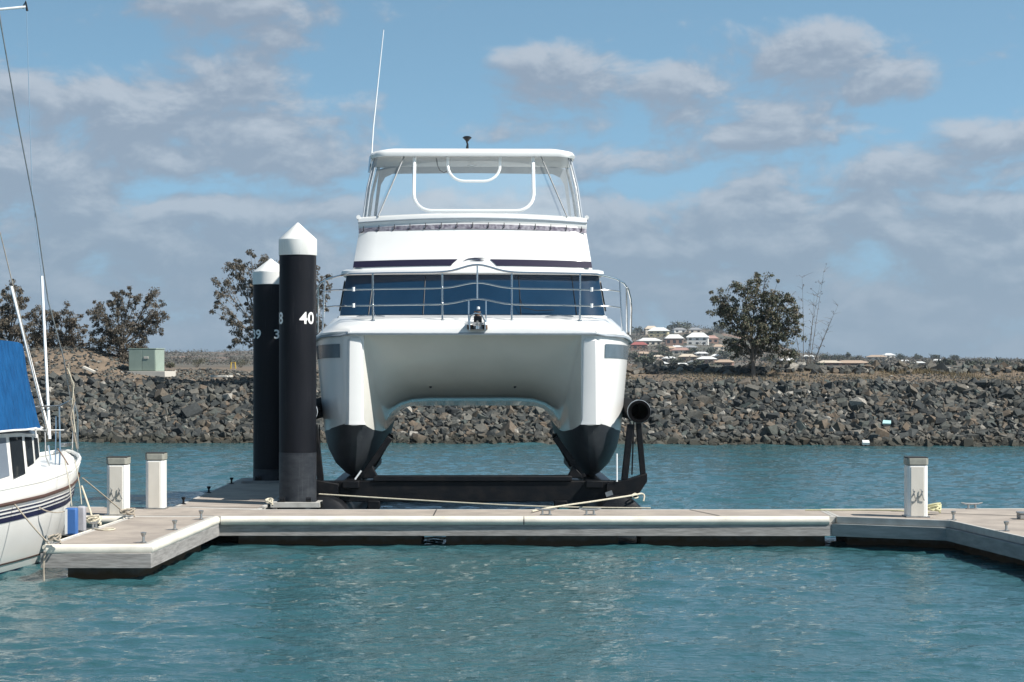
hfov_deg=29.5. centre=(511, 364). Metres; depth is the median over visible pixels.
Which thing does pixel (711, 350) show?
hill tree
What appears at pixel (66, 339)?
tree
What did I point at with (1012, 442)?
rock
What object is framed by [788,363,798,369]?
rock
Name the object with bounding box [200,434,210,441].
rock
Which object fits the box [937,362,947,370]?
rock
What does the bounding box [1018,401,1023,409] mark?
rock
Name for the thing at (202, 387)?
rock
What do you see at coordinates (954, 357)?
hill tree
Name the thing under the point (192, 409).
rock
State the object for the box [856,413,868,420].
rock
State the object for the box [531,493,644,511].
rope
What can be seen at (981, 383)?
rock
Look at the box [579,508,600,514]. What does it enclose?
cleat
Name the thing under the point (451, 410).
rock
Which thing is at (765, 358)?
hill tree
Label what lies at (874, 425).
rock
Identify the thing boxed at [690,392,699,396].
rock
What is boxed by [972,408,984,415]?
rock
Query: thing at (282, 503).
pile guide
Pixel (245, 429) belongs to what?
rock
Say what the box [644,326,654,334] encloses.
house
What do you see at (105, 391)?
rock
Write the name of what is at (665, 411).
rock
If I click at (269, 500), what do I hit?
rope
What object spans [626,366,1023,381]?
grass
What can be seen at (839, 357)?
hill tree
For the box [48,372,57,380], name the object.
rock
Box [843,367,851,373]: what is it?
rock
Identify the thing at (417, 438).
rock
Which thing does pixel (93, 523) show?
cleat
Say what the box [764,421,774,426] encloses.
rock
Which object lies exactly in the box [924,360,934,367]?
rock
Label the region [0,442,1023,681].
water
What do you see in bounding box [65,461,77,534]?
boat fender
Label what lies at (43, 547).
bumper strip
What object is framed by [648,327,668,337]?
house
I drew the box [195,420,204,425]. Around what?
rock
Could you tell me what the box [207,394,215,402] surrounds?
rock
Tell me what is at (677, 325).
hill tree
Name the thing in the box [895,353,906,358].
hill tree
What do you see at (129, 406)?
rock
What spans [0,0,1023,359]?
sky
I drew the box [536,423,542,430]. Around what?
rock
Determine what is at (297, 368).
mooring pile
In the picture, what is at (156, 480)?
service pedestal
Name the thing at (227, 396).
rock
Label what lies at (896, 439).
rock
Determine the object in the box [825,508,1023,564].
pontoon
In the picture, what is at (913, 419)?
rock
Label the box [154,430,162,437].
rock
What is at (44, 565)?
rope
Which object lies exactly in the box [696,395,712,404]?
rock
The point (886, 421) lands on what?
plastic scrap
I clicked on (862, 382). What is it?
rock
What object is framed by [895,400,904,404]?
rock
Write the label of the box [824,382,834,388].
rock
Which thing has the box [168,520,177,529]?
deck peg
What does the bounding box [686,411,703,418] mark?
rock
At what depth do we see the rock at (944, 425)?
78.05 m
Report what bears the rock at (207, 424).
on the bank
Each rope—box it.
[0,486,49,543]
[39,507,64,512]
[43,551,46,580]
[47,533,61,543]
[81,486,91,514]
[82,477,121,509]
[86,514,101,525]
[94,528,115,530]
[119,508,135,516]
[265,498,272,505]
[319,493,650,508]
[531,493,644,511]
[805,509,929,512]
[928,503,941,512]
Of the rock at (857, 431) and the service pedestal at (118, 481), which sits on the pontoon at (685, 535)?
the service pedestal at (118, 481)
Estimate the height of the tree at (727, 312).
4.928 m
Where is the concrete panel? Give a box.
[82,366,95,372]
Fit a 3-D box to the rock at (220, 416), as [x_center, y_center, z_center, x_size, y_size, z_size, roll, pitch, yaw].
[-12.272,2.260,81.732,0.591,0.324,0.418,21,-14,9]
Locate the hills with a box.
[115,328,1016,365]
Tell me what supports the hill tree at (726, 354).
on the hills
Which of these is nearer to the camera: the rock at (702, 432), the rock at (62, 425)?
the rock at (702, 432)
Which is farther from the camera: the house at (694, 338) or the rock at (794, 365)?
the house at (694, 338)
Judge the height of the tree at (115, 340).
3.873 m
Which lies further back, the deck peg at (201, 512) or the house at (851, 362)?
the house at (851, 362)
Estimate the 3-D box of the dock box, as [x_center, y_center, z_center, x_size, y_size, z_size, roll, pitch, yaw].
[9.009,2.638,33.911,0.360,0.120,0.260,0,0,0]
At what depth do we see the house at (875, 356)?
1125.21 m
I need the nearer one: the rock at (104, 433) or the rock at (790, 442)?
the rock at (790, 442)
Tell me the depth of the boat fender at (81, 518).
31.53 m
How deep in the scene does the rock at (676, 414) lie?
79.78 m
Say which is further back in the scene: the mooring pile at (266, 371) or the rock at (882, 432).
the rock at (882, 432)
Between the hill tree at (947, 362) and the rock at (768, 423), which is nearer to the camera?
the rock at (768, 423)
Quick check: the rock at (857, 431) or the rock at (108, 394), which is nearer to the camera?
the rock at (857, 431)
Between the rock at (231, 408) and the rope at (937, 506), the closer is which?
the rope at (937, 506)
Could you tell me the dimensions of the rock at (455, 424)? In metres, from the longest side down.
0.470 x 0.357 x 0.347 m
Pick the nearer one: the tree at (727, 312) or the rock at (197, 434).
the rock at (197, 434)
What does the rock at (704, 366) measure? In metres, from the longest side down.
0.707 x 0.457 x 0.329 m
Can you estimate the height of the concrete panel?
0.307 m
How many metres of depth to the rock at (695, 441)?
77.94 m
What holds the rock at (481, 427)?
on the bank
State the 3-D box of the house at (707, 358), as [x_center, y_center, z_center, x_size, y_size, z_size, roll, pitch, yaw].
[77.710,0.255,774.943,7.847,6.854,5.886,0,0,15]
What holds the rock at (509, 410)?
on the bank
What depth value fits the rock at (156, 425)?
81.16 m
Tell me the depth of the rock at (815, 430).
78.29 m
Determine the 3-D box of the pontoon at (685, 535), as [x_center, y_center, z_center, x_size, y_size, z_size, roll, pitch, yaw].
[-9.132,3.225,35.752,30.022,1.050,2.389,0,0,2]
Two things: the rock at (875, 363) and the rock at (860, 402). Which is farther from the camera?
the rock at (875, 363)
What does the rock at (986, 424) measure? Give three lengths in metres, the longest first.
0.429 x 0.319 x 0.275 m
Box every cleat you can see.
[89,520,98,528]
[535,508,556,514]
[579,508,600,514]
[961,502,982,508]
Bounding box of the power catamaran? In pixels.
[316,30,632,475]
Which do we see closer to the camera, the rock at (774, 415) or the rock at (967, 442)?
the rock at (967, 442)
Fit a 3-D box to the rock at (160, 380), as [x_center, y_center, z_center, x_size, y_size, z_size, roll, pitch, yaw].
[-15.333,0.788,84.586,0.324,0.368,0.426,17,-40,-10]
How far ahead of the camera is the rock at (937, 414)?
78.86 m
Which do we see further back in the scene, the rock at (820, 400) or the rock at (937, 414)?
the rock at (820, 400)
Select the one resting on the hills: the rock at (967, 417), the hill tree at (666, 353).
the hill tree at (666, 353)
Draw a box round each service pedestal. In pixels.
[104,456,130,515]
[143,452,168,508]
[902,456,929,516]
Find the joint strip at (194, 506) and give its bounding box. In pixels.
[178,506,279,507]
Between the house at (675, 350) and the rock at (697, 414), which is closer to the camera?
the rock at (697, 414)
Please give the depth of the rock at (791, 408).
79.78 m
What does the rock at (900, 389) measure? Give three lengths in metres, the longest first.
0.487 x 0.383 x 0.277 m
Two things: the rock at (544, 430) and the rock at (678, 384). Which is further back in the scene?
the rock at (678, 384)
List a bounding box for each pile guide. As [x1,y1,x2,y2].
[241,476,278,483]
[270,497,322,507]
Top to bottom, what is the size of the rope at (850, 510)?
0.072 m
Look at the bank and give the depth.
86.60 m
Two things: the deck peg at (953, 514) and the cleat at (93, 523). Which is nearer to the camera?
the cleat at (93, 523)
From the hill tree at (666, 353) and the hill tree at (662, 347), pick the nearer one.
the hill tree at (666, 353)
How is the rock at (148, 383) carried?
on the bank
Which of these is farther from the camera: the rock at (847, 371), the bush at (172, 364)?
the bush at (172, 364)
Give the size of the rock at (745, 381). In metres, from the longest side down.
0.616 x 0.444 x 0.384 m
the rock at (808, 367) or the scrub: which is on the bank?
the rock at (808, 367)
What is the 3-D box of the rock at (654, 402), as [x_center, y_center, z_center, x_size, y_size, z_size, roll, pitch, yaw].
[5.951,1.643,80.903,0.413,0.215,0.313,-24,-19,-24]
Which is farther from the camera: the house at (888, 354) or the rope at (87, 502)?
the house at (888, 354)
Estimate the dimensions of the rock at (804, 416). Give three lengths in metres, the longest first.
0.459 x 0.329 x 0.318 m
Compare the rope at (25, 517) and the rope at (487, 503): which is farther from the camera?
the rope at (487, 503)
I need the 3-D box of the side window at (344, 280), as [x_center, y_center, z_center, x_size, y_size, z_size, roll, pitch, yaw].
[-3.726,-1.485,44.191,0.105,0.670,4.700,0,0,-1]
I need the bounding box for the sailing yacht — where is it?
[0,0,80,573]
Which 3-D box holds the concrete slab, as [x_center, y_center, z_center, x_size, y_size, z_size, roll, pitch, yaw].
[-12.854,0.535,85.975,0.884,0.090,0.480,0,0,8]
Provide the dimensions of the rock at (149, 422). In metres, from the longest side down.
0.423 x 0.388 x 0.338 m
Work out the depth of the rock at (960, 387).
80.71 m
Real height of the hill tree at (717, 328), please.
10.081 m
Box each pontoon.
[40,516,218,579]
[61,507,838,545]
[174,478,278,508]
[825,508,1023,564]
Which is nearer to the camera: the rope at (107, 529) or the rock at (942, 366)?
the rope at (107, 529)
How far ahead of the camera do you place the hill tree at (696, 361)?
499.21 m
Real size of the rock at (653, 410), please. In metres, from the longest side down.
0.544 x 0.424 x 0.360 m
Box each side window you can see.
[339,280,344,310]
[600,281,605,310]
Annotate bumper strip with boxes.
[42,517,127,549]
[46,516,219,552]
[86,516,124,523]
[220,516,522,524]
[524,516,829,524]
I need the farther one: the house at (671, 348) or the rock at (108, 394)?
the house at (671, 348)
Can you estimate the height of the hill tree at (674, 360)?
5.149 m
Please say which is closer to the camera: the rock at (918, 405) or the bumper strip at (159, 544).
the bumper strip at (159, 544)
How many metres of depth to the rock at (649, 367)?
87.05 m
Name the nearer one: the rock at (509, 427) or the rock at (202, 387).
the rock at (509, 427)
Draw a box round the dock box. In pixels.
[1016,511,1023,518]
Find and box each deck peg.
[136,532,146,542]
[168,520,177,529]
[199,510,203,518]
[947,511,955,519]
[999,521,1009,530]
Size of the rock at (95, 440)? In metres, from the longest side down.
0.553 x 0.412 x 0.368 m
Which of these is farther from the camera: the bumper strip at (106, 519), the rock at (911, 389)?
the rock at (911, 389)
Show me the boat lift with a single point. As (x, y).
(576, 484)
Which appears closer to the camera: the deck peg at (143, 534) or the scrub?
the deck peg at (143, 534)
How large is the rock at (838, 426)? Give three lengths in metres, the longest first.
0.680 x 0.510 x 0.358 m
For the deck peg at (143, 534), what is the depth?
29.39 m
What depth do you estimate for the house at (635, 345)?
980.34 m
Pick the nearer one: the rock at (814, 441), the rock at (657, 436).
the rock at (814, 441)
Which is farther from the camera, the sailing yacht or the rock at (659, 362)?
the rock at (659, 362)
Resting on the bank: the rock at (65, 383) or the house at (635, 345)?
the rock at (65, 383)
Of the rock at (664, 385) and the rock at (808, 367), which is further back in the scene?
the rock at (808, 367)
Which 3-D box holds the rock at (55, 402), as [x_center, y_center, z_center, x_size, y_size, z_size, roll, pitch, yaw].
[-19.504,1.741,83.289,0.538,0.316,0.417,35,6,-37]
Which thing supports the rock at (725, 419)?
on the bank
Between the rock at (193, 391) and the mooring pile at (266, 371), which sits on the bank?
the rock at (193, 391)
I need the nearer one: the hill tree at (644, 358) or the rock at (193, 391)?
the rock at (193, 391)
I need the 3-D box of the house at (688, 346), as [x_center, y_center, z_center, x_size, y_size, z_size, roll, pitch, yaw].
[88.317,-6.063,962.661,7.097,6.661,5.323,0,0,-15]
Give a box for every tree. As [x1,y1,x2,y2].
[0,279,34,345]
[20,301,91,348]
[85,286,169,361]
[209,249,332,349]
[628,351,638,359]
[632,327,642,335]
[634,352,656,364]
[655,345,668,350]
[657,350,672,356]
[667,320,693,332]
[669,357,682,363]
[685,347,698,353]
[687,359,704,364]
[705,271,807,376]
[706,347,715,354]
[708,322,729,332]
[717,349,734,358]
[759,354,776,361]
[792,266,837,363]
[820,354,834,359]
[834,354,846,359]
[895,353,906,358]
[912,353,922,359]
[929,354,941,359]
[935,358,956,364]
[950,355,958,360]
[964,358,984,364]
[989,357,1010,364]
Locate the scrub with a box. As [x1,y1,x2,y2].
[111,325,1023,364]
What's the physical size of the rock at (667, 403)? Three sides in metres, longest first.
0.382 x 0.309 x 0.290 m
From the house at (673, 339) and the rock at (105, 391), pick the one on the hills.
the house at (673, 339)
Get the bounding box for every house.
[631,342,647,349]
[637,338,661,345]
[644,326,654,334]
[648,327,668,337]
[661,356,676,361]
[662,346,675,351]
[664,334,682,345]
[671,328,686,332]
[672,348,688,353]
[678,354,696,360]
[683,345,697,348]
[687,333,708,344]
[688,328,701,332]
[694,352,708,355]
[697,356,716,362]
[709,335,717,343]
[711,344,724,350]
[714,359,733,364]
[817,360,842,364]
[839,360,867,364]
[866,355,886,359]
[883,353,895,358]
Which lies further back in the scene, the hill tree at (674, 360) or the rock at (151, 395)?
the hill tree at (674, 360)
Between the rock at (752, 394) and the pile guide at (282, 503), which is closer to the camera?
the pile guide at (282, 503)
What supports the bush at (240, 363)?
on the bank
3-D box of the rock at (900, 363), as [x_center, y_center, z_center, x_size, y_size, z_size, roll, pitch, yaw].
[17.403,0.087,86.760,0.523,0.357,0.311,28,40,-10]
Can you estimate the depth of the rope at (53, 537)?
28.82 m
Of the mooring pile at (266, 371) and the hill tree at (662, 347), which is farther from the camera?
the hill tree at (662, 347)
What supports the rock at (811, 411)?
on the bank
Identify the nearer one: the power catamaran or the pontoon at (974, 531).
the pontoon at (974, 531)
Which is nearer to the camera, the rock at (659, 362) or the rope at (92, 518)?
the rope at (92, 518)
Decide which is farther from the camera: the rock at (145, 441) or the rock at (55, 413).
the rock at (55, 413)
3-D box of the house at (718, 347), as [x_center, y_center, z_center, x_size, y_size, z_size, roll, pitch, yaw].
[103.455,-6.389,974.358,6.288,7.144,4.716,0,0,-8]
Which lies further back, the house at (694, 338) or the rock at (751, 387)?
the house at (694, 338)
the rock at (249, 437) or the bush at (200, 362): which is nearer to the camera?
the rock at (249, 437)
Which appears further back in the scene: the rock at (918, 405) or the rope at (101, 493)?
the rock at (918, 405)
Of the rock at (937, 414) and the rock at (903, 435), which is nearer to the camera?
the rock at (903, 435)
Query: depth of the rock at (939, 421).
78.44 m
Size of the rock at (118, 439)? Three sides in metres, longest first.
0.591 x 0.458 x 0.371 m
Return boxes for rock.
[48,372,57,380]
[52,400,62,404]
[52,411,60,415]
[56,418,67,429]
[63,378,71,386]
[74,387,85,394]
[91,438,101,442]
[98,412,109,418]
[101,431,107,436]
[103,388,110,393]
[105,392,114,396]
[112,435,123,442]
[125,404,134,409]
[126,426,135,431]
[140,440,153,442]
[143,380,152,386]
[145,420,154,425]
[148,393,154,398]
[151,423,161,430]
[154,388,168,400]
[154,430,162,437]
[155,376,164,385]
[161,395,171,402]
[171,426,182,434]
[176,402,185,406]
[180,402,202,417]
[185,432,193,439]
[188,388,198,394]
[194,430,200,436]
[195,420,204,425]
[198,384,206,389]
[200,403,207,410]
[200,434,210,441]
[204,420,210,426]
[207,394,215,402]
[211,401,219,406]
[211,424,224,431]
[216,395,221,401]
[216,414,226,419]
[222,393,232,400]
[224,404,235,410]
[225,422,234,429]
[241,427,249,432]
[244,433,252,440]
[402,407,411,412]
[412,433,426,442]
[436,407,444,413]
[447,406,458,413]
[450,421,459,427]
[473,423,487,433]
[500,420,516,435]
[504,405,514,415]
[534,431,543,436]
[535,406,544,414]
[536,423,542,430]
[541,427,549,433]
[639,394,652,402]
[645,365,654,370]
[650,408,656,414]
[650,413,662,421]
[650,433,661,439]
[651,399,658,405]
[654,360,664,365]
[660,383,669,387]
[660,409,669,414]
[664,401,671,407]
[673,411,679,417]
[674,397,687,404]
[675,380,682,387]
[678,414,685,422]
[684,380,692,386]
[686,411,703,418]
[689,438,699,444]
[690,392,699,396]
[691,428,697,433]
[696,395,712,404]
[698,429,707,435]
[699,363,709,369]
[722,416,735,422]
[725,385,733,390]
[734,430,740,436]
[737,377,750,384]
[746,384,759,392]
[748,391,757,398]
[749,404,758,408]
[762,424,777,433]
[762,436,770,442]
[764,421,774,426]
[766,412,779,419]
[776,386,787,392]
[786,440,794,444]
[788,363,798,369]
[788,405,795,411]
[794,420,807,430]
[799,414,808,419]
[803,409,815,413]
[805,364,819,370]
[808,439,818,443]
[810,390,817,396]
[811,427,819,433]
[814,397,824,403]
[817,419,827,428]
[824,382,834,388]
[832,421,844,430]
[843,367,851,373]
[848,430,861,436]
[849,397,866,406]
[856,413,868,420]
[858,379,866,385]
[858,421,868,426]
[869,431,880,437]
[871,360,880,366]
[872,422,880,427]
[875,427,889,437]
[876,407,884,412]
[892,435,901,443]
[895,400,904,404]
[897,360,905,365]
[897,386,906,392]
[898,432,908,440]
[906,428,918,437]
[907,384,917,394]
[908,413,922,423]
[912,399,924,410]
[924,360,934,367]
[928,415,935,423]
[932,412,944,417]
[935,417,945,424]
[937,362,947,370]
[939,421,949,428]
[944,399,953,404]
[956,383,967,393]
[961,438,973,446]
[962,420,973,425]
[964,413,971,419]
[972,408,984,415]
[975,380,985,387]
[981,364,991,370]
[983,421,993,428]
[998,387,1014,398]
[1008,439,1016,445]
[1011,408,1022,416]
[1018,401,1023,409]
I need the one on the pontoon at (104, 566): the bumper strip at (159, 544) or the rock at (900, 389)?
the bumper strip at (159, 544)
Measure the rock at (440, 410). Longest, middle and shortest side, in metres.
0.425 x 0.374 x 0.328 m
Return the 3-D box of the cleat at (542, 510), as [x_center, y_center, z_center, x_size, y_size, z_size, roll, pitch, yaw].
[0.610,2.641,34.813,0.405,0.135,0.080,0,0,0]
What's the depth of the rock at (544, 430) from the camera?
79.31 m
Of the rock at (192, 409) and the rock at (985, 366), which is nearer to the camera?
the rock at (192, 409)
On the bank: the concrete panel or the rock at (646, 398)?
the rock at (646, 398)
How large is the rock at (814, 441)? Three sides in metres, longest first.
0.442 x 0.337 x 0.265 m
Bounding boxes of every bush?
[164,362,175,367]
[185,358,208,366]
[230,358,249,366]
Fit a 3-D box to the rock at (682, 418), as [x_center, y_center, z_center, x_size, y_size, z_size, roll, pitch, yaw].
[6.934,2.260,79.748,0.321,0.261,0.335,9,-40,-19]
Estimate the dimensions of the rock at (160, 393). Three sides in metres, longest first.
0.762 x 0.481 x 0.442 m
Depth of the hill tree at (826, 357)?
963.35 m
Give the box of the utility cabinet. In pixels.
[127,348,175,376]
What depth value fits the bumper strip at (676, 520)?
34.38 m
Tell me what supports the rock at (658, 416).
on the bank
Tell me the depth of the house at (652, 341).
1024.73 m
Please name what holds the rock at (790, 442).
on the bank
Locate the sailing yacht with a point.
(33, 478)
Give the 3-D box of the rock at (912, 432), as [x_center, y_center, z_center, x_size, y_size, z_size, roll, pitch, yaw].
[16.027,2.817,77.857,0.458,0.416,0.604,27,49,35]
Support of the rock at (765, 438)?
on the bank
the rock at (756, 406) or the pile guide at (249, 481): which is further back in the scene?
the rock at (756, 406)
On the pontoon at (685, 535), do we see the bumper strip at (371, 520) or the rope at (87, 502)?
the bumper strip at (371, 520)
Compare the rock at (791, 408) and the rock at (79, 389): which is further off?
the rock at (79, 389)
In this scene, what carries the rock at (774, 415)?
on the bank
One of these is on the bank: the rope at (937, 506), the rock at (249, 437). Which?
the rock at (249, 437)
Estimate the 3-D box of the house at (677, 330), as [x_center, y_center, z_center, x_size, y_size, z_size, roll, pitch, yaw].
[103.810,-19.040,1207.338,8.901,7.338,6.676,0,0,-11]
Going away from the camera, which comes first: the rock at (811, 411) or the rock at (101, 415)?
the rock at (811, 411)
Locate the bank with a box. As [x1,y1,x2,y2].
[25,348,1023,444]
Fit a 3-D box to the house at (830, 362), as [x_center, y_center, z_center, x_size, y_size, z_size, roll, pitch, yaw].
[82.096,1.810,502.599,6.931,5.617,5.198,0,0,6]
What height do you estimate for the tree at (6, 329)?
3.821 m
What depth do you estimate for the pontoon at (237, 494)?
39.41 m
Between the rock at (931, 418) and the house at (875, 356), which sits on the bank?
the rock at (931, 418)
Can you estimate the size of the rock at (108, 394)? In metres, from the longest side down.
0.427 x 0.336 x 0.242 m
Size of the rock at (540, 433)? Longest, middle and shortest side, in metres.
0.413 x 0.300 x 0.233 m
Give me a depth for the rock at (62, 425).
81.41 m
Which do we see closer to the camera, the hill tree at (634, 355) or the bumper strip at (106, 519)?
the bumper strip at (106, 519)
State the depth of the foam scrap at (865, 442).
75.29 m
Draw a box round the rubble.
[23,346,1023,446]
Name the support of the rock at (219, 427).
on the bank
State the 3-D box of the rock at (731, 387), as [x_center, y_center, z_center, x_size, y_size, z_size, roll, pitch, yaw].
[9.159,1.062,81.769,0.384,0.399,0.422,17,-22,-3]
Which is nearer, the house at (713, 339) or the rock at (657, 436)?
the rock at (657, 436)
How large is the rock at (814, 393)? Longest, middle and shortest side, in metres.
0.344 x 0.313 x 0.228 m
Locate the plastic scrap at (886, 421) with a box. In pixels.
[882,420,890,424]
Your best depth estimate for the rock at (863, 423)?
78.54 m
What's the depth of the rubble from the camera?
80.77 m
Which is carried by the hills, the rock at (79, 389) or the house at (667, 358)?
the house at (667, 358)
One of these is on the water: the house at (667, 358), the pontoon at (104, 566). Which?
the pontoon at (104, 566)
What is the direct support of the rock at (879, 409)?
on the bank
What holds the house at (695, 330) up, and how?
on the hills
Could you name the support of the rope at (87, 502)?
attached to the sailing yacht
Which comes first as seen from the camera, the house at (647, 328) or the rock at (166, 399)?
the rock at (166, 399)
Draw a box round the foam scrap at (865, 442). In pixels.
[862,440,869,444]
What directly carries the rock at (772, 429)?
on the bank
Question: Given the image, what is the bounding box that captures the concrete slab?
[210,375,232,376]
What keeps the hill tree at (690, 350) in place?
on the hills
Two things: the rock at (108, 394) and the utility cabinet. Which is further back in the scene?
the utility cabinet
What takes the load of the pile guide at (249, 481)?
on the pontoon at (237, 494)
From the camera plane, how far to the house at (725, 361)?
500.52 m
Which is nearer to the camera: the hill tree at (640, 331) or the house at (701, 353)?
the house at (701, 353)
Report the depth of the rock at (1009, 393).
79.93 m
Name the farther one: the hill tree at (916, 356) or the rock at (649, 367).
the hill tree at (916, 356)
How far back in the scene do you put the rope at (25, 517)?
29.25 m
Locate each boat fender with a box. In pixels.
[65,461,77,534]
[75,461,85,531]
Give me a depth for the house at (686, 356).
820.39 m
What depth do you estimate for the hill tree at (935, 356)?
1111.42 m
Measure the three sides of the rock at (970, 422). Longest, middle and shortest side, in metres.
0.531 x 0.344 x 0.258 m
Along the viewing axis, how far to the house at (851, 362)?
500.69 m
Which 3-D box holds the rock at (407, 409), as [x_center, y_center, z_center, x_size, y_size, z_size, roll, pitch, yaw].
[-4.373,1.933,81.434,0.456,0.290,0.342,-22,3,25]
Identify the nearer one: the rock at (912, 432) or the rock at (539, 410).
the rock at (912, 432)
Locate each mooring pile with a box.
[253,259,278,480]
[279,223,316,508]
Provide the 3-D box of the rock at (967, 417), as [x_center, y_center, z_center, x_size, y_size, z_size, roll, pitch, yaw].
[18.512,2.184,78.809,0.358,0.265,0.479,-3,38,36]
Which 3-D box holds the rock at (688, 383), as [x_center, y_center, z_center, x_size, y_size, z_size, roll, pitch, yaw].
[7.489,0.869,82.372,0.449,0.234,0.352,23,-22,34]
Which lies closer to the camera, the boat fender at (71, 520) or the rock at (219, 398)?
the boat fender at (71, 520)
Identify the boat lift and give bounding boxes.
[316,397,650,508]
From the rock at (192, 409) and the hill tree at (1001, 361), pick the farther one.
the hill tree at (1001, 361)
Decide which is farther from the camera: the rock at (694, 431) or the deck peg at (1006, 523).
the rock at (694, 431)
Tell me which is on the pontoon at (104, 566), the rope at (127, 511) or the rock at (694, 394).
the rope at (127, 511)
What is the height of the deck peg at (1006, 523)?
0.160 m
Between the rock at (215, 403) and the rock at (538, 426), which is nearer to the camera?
the rock at (538, 426)
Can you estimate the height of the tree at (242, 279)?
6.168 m
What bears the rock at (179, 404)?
on the bank
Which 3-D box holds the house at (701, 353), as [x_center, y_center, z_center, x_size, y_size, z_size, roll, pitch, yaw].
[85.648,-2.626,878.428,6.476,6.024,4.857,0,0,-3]
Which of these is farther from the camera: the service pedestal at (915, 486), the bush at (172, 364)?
the bush at (172, 364)
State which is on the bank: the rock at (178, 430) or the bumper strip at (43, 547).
the rock at (178, 430)
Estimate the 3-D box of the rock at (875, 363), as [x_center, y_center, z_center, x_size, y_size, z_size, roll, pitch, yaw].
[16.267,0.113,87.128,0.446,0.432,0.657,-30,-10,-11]
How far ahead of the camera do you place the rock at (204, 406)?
82.33 m
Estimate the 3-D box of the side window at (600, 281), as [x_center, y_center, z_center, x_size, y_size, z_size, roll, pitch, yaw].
[1.937,-1.485,44.306,0.105,0.670,4.700,0,0,-1]
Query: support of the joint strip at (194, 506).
on the pontoon at (237, 494)
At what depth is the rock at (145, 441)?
79.97 m
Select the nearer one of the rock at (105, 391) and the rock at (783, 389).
the rock at (783, 389)
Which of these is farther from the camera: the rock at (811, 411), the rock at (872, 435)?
the rock at (811, 411)
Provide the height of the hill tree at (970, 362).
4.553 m
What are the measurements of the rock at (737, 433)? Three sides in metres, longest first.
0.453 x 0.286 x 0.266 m
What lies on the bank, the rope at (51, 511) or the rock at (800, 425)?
the rock at (800, 425)
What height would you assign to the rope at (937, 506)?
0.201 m
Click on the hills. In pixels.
(716, 334)
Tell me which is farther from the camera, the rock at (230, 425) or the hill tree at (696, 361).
the hill tree at (696, 361)
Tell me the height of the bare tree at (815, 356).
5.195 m
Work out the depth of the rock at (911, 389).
80.64 m
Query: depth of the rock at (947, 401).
79.80 m
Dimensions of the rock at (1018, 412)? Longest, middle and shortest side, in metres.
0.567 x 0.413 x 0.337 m
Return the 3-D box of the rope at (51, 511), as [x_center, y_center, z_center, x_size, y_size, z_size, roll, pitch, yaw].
[-7.421,2.062,30.541,0.184,0.602,1.114,0,0,44]
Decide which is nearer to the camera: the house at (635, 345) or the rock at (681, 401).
the rock at (681, 401)
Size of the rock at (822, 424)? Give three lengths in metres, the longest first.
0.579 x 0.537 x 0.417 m
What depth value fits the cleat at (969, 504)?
36.26 m

